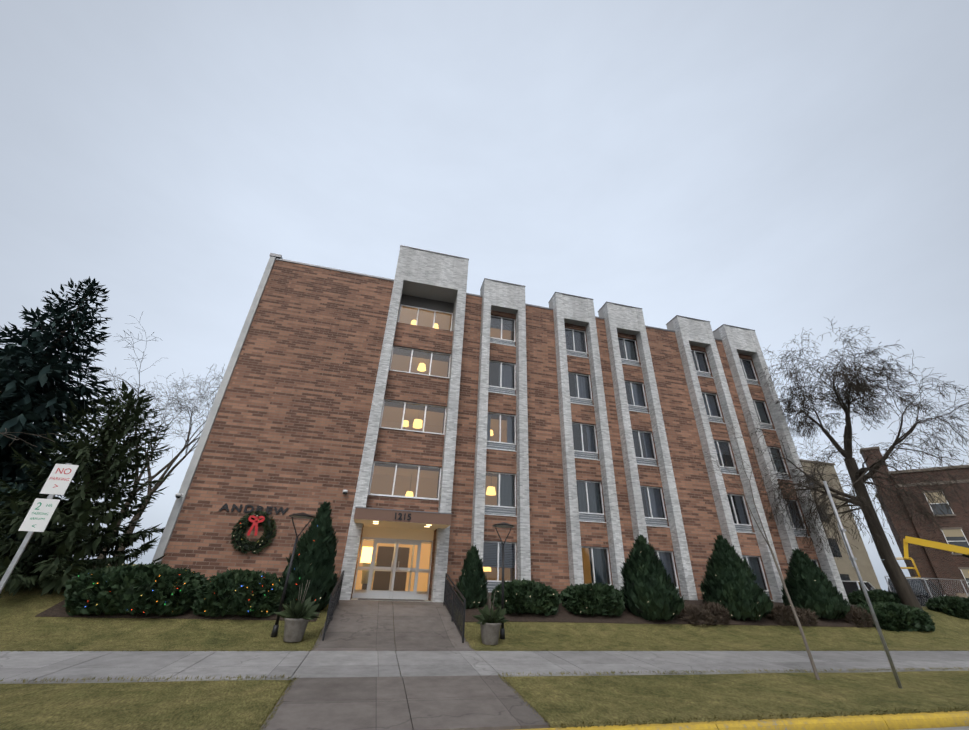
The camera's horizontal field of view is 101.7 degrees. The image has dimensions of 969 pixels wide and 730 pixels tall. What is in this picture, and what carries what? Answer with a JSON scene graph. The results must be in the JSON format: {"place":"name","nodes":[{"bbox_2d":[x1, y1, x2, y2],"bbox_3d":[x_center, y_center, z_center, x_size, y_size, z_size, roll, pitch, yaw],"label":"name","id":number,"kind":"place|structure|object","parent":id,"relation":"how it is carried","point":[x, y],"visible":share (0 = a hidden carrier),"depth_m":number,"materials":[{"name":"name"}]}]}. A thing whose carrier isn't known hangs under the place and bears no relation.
{"place":"outdoors","nodes":[
{"label":"outdoors","id":0,"kind":"place"},
{"bbox_2d":[261,598,549,729],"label":"entrance path","id":1,"kind":"structure","parent":0,"point":[492,702],"depth_m":6.18,"materials":[{"name":"concrete"}]},
{"bbox_2d":[0,564,968,729],"bbox_3d":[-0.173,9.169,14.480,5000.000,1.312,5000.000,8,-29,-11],"label":"ground","id":2,"kind":"structure","parent":0,"point":[242,704],"depth_m":7.63,"materials":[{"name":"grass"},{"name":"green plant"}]},
{"bbox_2d":[0,428,64,446],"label":"boulevard tree","id":3,"kind":"object","parent":2,"relation":"on","point":[24,433],"visible":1,"depth_m":7.64,"materials":[{"name":"brown plant"}]},
{"bbox_2d":[0,463,78,592],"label":"parking sign","id":4,"kind":"object","parent":2,"relation":"on","point":[41,511],"visible":1,"depth_m":5.98,"materials":[{"name":"white metal"}]},
{"bbox_2d":[0,276,116,568],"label":"spruce","id":5,"kind":"object","parent":2,"relation":"on","point":[37,389],"visible":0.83,"depth_m":14.39,"materials":[{"name":"green plant"}]},
{"bbox_2d":[0,381,174,597],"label":"evergreen tree","id":6,"kind":"object","parent":2,"relation":"on","point":[55,570],"visible":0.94,"depth_m":11.96,"materials":[{"name":"green plant"}]},
{"bbox_2d":[78,315,224,568],"bbox_3d":[-29.278,7.908,35.389,12.421,20.054,18.024,-11,-31,23],"label":"tree","id":7,"kind":"object","parent":2,"relation":"on","point":[140,476],"visible":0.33,"depth_m":35.77,"materials":[{"name":"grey plant"}]},
{"bbox_2d":[84,364,222,567],"bbox_3d":[-22.550,6.552,27.290,12.280,15.216,8.688,23,-35,-33],"label":"tree","id":8,"kind":"object","parent":2,"relation":"on","point":[149,491],"visible":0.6,"depth_m":28.55,"materials":[{"name":"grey plant"}]},
{"bbox_2d":[270,512,314,636],"bbox_3d":[-5.107,5.380,10.313,0.680,2.880,0.680,8,-29,-11],"label":"lamp post","id":9,"kind":"object","parent":2,"relation":"on","point":[302,515],"visible":1,"depth_m":10.32,"materials":[{"name":"black metal"}]},
{"bbox_2d":[274,580,319,642],"bbox_3d":[-4.580,6.016,9.704,1.054,1.306,0.912,-2,-29,8],"label":"planter","id":10,"kind":"object","parent":2,"relation":"on","point":[298,616],"visible":1,"depth_m":9.48,"materials":[{"name":"grey concrete"}]},
{"bbox_2d":[278,501,340,611],"bbox_3d":[-5.223,5.868,12.276,1.863,3.156,1.962,8,-29,-11],"label":"arborvitae","id":11,"kind":"object","parent":2,"relation":"on","point":[314,558],"visible":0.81,"depth_m":11.72,"materials":[{"name":"green plant"}]},
{"bbox_2d":[322,570,343,640],"bbox_3d":[-4.221,6.663,11.109,0.044,1.559,3.044,8,-29,-11],"label":"railing","id":12,"kind":"object","parent":2,"relation":"on","point":[334,598],"visible":0.96,"depth_m":10.69,"materials":[{"name":"black metal"}]},
{"bbox_2d":[443,573,465,642],"bbox_3d":[-0.941,7.175,11.850,0.044,1.614,3.494,8,-29,-11],"label":"railing","id":13,"kind":"object","parent":2,"relation":"on","point":[449,588],"visible":1,"depth_m":11.58,"materials":[{"name":"black metal"}]},
{"bbox_2d":[35,594,875,626],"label":"mulch beds","id":14,"kind":"object","parent":2,"relation":"on","point":[564,615],"visible":0.12,"depth_m":12.65,"materials":[{"name":"brown soil"}]},
{"bbox_2d":[62,562,208,616],"bbox_3d":[-9.242,5.981,10.576,3.295,1.278,1.872,8,-29,-11],"label":"hedge","id":15,"kind":"object","parent":14,"relation":"on","point":[158,589],"visible":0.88,"depth_m":10.04,"materials":[{"name":"green plant"}]},
{"bbox_2d":[190,568,286,616],"bbox_3d":[-6.804,6.375,11.077,2.402,1.178,1.746,8,-29,-11],"label":"hedge","id":16,"kind":"object","parent":14,"relation":"on","point":[241,592],"visible":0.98,"depth_m":10.57,"materials":[{"name":"green plant"}]},
{"bbox_2d":[491,578,561,615],"bbox_3d":[1.394,7.689,13.119,2.437,1.061,1.706,8,-29,-11],"label":"hedge","id":17,"kind":"object","parent":14,"relation":"on","point":[525,596],"visible":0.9,"depth_m":12.62,"materials":[{"name":"green plant"}]},
{"bbox_2d":[560,582,625,616],"bbox_3d":[3.686,8.035,13.569,2.164,1.024,1.685,8,-29,-11],"label":"hedge","id":18,"kind":"object","parent":14,"relation":"on","point":[594,598],"visible":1,"depth_m":13.05,"materials":[{"name":"green plant"}]},
{"bbox_2d":[618,533,684,620],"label":"arborvitae","id":19,"kind":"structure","parent":14,"relation":"on","point":[649,591],"depth_m":13.44,"materials":[{"name":"green plant"}]},
{"bbox_2d":[699,534,773,620],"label":"arborvitae","id":20,"kind":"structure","parent":14,"relation":"on","point":[733,587],"depth_m":14.35,"materials":[{"name":"green plant"}]},
{"bbox_2d":[781,548,850,619],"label":"arborvitae","id":21,"kind":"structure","parent":14,"relation":"on","point":[809,586],"depth_m":15.34,"materials":[{"name":"green plant"}]},
{"bbox_2d":[454,545,488,608],"bbox_3d":[-0.430,7.220,13.456,1.182,2.002,1.260,-4,-29,12],"label":"arborvitae","id":22,"kind":"object","parent":2,"relation":"on","point":[471,585],"visible":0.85,"depth_m":13.04,"materials":[{"name":"green plant"}]},
{"bbox_2d":[472,594,508,644],"bbox_3d":[0.179,6.684,10.495,1.103,1.240,0.990,8,-29,-11],"label":"planter","id":23,"kind":"object","parent":2,"relation":"on","point":[491,620],"visible":1,"depth_m":10.26,"materials":[{"name":"grey concrete"}]},
{"bbox_2d":[152,245,848,604],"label":"apartment building","id":24,"kind":"structure","parent":2,"relation":"on","point":[574,439],"depth_m":17.91,"materials":[{"name":"brown brick"}]},
{"bbox_2d":[175,493,183,498],"bbox_3d":[-10.629,4.554,13.718,0.190,0.200,0.295,8,-29,-11],"label":"security camera","id":25,"kind":"object","parent":24,"relation":"attached to","point":[178,495],"visible":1,"depth_m":13.63,"materials":[{"name":"white plastic"}]},
{"bbox_2d":[230,510,276,553],"bbox_3d":[-8.101,5.839,13.845,1.489,1.498,0.348,8,-29,-11],"label":"wreath","id":26,"kind":"object","parent":24,"relation":"attached to","point":[256,519],"visible":1,"depth_m":13.81,"materials":[{"name":"green plant"}]},
{"bbox_2d":[219,503,288,514],"bbox_3d":[-8.312,5.212,14.241,2.277,0.259,0.030,8,-29,-11],"label":"sign","id":27,"kind":"object","parent":24,"relation":"attached to","point":[225,506],"visible":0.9,"depth_m":14.23,"materials":[{"name":"black metal"}]},
{"bbox_2d":[395,513,410,519],"bbox_3d":[-2.835,5.278,13.721,0.559,0.226,0.024,8,-29,-11],"label":"number","id":28,"kind":"object","parent":24,"relation":"attached to","point":[399,518],"visible":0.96,"depth_m":13.71,"materials":[{"name":"black metal"}]},
{"bbox_2d":[492,522,513,639],"bbox_3d":[0.533,6.132,11.387,0.680,2.980,0.680,8,-29,-11],"label":"lamp post","id":29,"kind":"object","parent":2,"relation":"on","point":[510,526],"visible":0.96,"depth_m":11.49,"materials":[{"name":"black metal"}]},
{"bbox_2d":[676,604,716,626],"bbox_3d":[7.262,8.598,13.590,1.277,0.692,1.166,8,-29,-11],"label":"brown shrub","id":30,"kind":"object","parent":2,"relation":"on","point":[692,610],"visible":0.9,"depth_m":13.35,"materials":[{"name":"black plant"}]},
{"bbox_2d":[697,601,730,625],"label":"brown shrub","id":31,"kind":"object","parent":2,"relation":"on","point":[713,607],"visible":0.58,"depth_m":13.60,"materials":[{"name":"black plant"}]},
{"bbox_2d":[513,711,968,729],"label":"kerb","id":32,"kind":"structure","parent":2,"relation":"on","point":[903,721],"depth_m":5.93,"materials":[{"name":"concrete"}]},
{"bbox_2d":[697,417,819,679],"bbox_3d":[6.940,4.211,10.142,1.605,6.012,2.063,0,-28,5],"label":"young tree","id":33,"kind":"object","parent":2,"relation":"on","point":[799,625],"visible":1,"depth_m":9.73,"materials":[{"name":"brown plant"}]},
{"bbox_2d":[767,603,805,626],"bbox_3d":[10.874,9.088,14.334,1.199,0.751,1.234,8,-29,-11],"label":"brown shrub","id":34,"kind":"object","parent":2,"relation":"on","point":[777,611],"visible":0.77,"depth_m":14.11,"materials":[{"name":"black plant"}]},
{"bbox_2d":[784,608,818,626],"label":"brown shrub","id":35,"kind":"object","parent":2,"relation":"on","point":[809,615],"visible":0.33,"depth_m":14.32,"materials":[{"name":"black plant"}]},
{"bbox_2d":[794,434,862,507],"bbox_3d":[22.389,9.083,27.097,11.321,13.353,4.713,8,-29,-11],"label":"tree","id":36,"kind":"object","parent":2,"relation":"on","point":[828,456],"visible":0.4,"depth_m":28.81,"materials":[{"name":"brown plant"}]},
{"bbox_2d":[800,459,880,588],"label":"beige block","id":37,"kind":"structure","parent":2,"relation":"on","point":[846,569],"depth_m":37.58,"materials":[{"name":"stone"}]},
{"bbox_2d":[743,317,968,610],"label":"bare tree","id":38,"kind":"object","parent":2,"relation":"on","point":[861,499],"visible":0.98,"depth_m":18.81,"materials":[{"name":"brown plant"}]},
{"bbox_2d":[841,605,874,627],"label":"brown shrub","id":39,"kind":"object","parent":2,"relation":"on","point":[856,613],"visible":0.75,"depth_m":14.81,"materials":[{"name":"black plant"}]},
{"bbox_2d":[823,481,902,688],"bbox_3d":[8.388,4.695,8.832,0.458,4.100,0.136,25,-36,-36],"label":"sign pole","id":40,"kind":"object","parent":2,"relation":"on","point":[842,530],"visible":0.88,"depth_m":8.76,"materials":[{"name":"white metal"}]},
{"bbox_2d":[847,589,901,604],"bbox_3d":[18.348,10.929,18.157,3.127,1.105,1.551,8,-29,-11],"label":"hedge","id":41,"kind":"object","parent":2,"relation":"on","point":[856,597],"visible":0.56,"depth_m":17.89,"materials":[{"name":"green plant"}]},
{"bbox_2d":[842,578,944,606],"bbox_3d":[23.453,13.230,22.736,9.803,1.737,2.992,11,-29,-15],"label":"fence","id":42,"kind":"object","parent":2,"relation":"on","point":[911,581],"depth_m":22.06,"materials":[{"name":"grey metal"}]},
{"bbox_2d":[854,602,934,631],"bbox_3d":[15.957,9.837,15.407,2.964,1.012,1.566,8,-29,-11],"label":"hedge","id":43,"kind":"object","parent":2,"relation":"on","point":[893,616],"visible":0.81,"depth_m":14.89,"materials":[{"name":"green plant"}]},
{"bbox_2d":[860,446,968,596],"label":"old brick block","id":44,"kind":"structure","parent":2,"relation":"on","point":[942,565],"depth_m":35.41,"materials":[{"name":"brick"}]},
{"bbox_2d":[884,576,968,606],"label":"chain link fence","id":45,"kind":"object","parent":2,"relation":"on","point":[929,590],"visible":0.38,"depth_m":20.89,"materials":[{"name":"silver metal"}]},
{"bbox_2d":[896,536,968,577],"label":"boom lift","id":46,"kind":"object","parent":2,"relation":"on","point":[964,551],"visible":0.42,"depth_m":25.09,"materials":[{"name":"yellow metal"}]},
{"bbox_2d":[905,726,968,729],"bbox_3d":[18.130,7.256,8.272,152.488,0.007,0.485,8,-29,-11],"label":"road","id":47,"kind":"structure","parent":2,"relation":"on","point":[957,728],"depth_m":6.22,"materials":[{"name":"grey asphalt"}]},
{"bbox_2d":[925,595,968,619],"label":"hedge","id":48,"kind":"object","parent":2,"relation":"on","point":[957,606],"visible":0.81,"depth_m":17.26,"materials":[{"name":"green plant"}]},
{"bbox_2d":[956,593,968,597],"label":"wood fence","id":49,"kind":"object","parent":2,"relation":"on","point":[962,595],"visible":0.35,"depth_m":22.70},
{"bbox_2d":[0,651,968,683],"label":"sidewalk","id":50,"kind":"structure","parent":0,"point":[76,665],"depth_m":7.96,"materials":[{"name":"concrete"}]},
{"bbox_2d":[0,0,968,590],"label":"sky","id":51,"kind":"structure","parent":0,"point":[774,169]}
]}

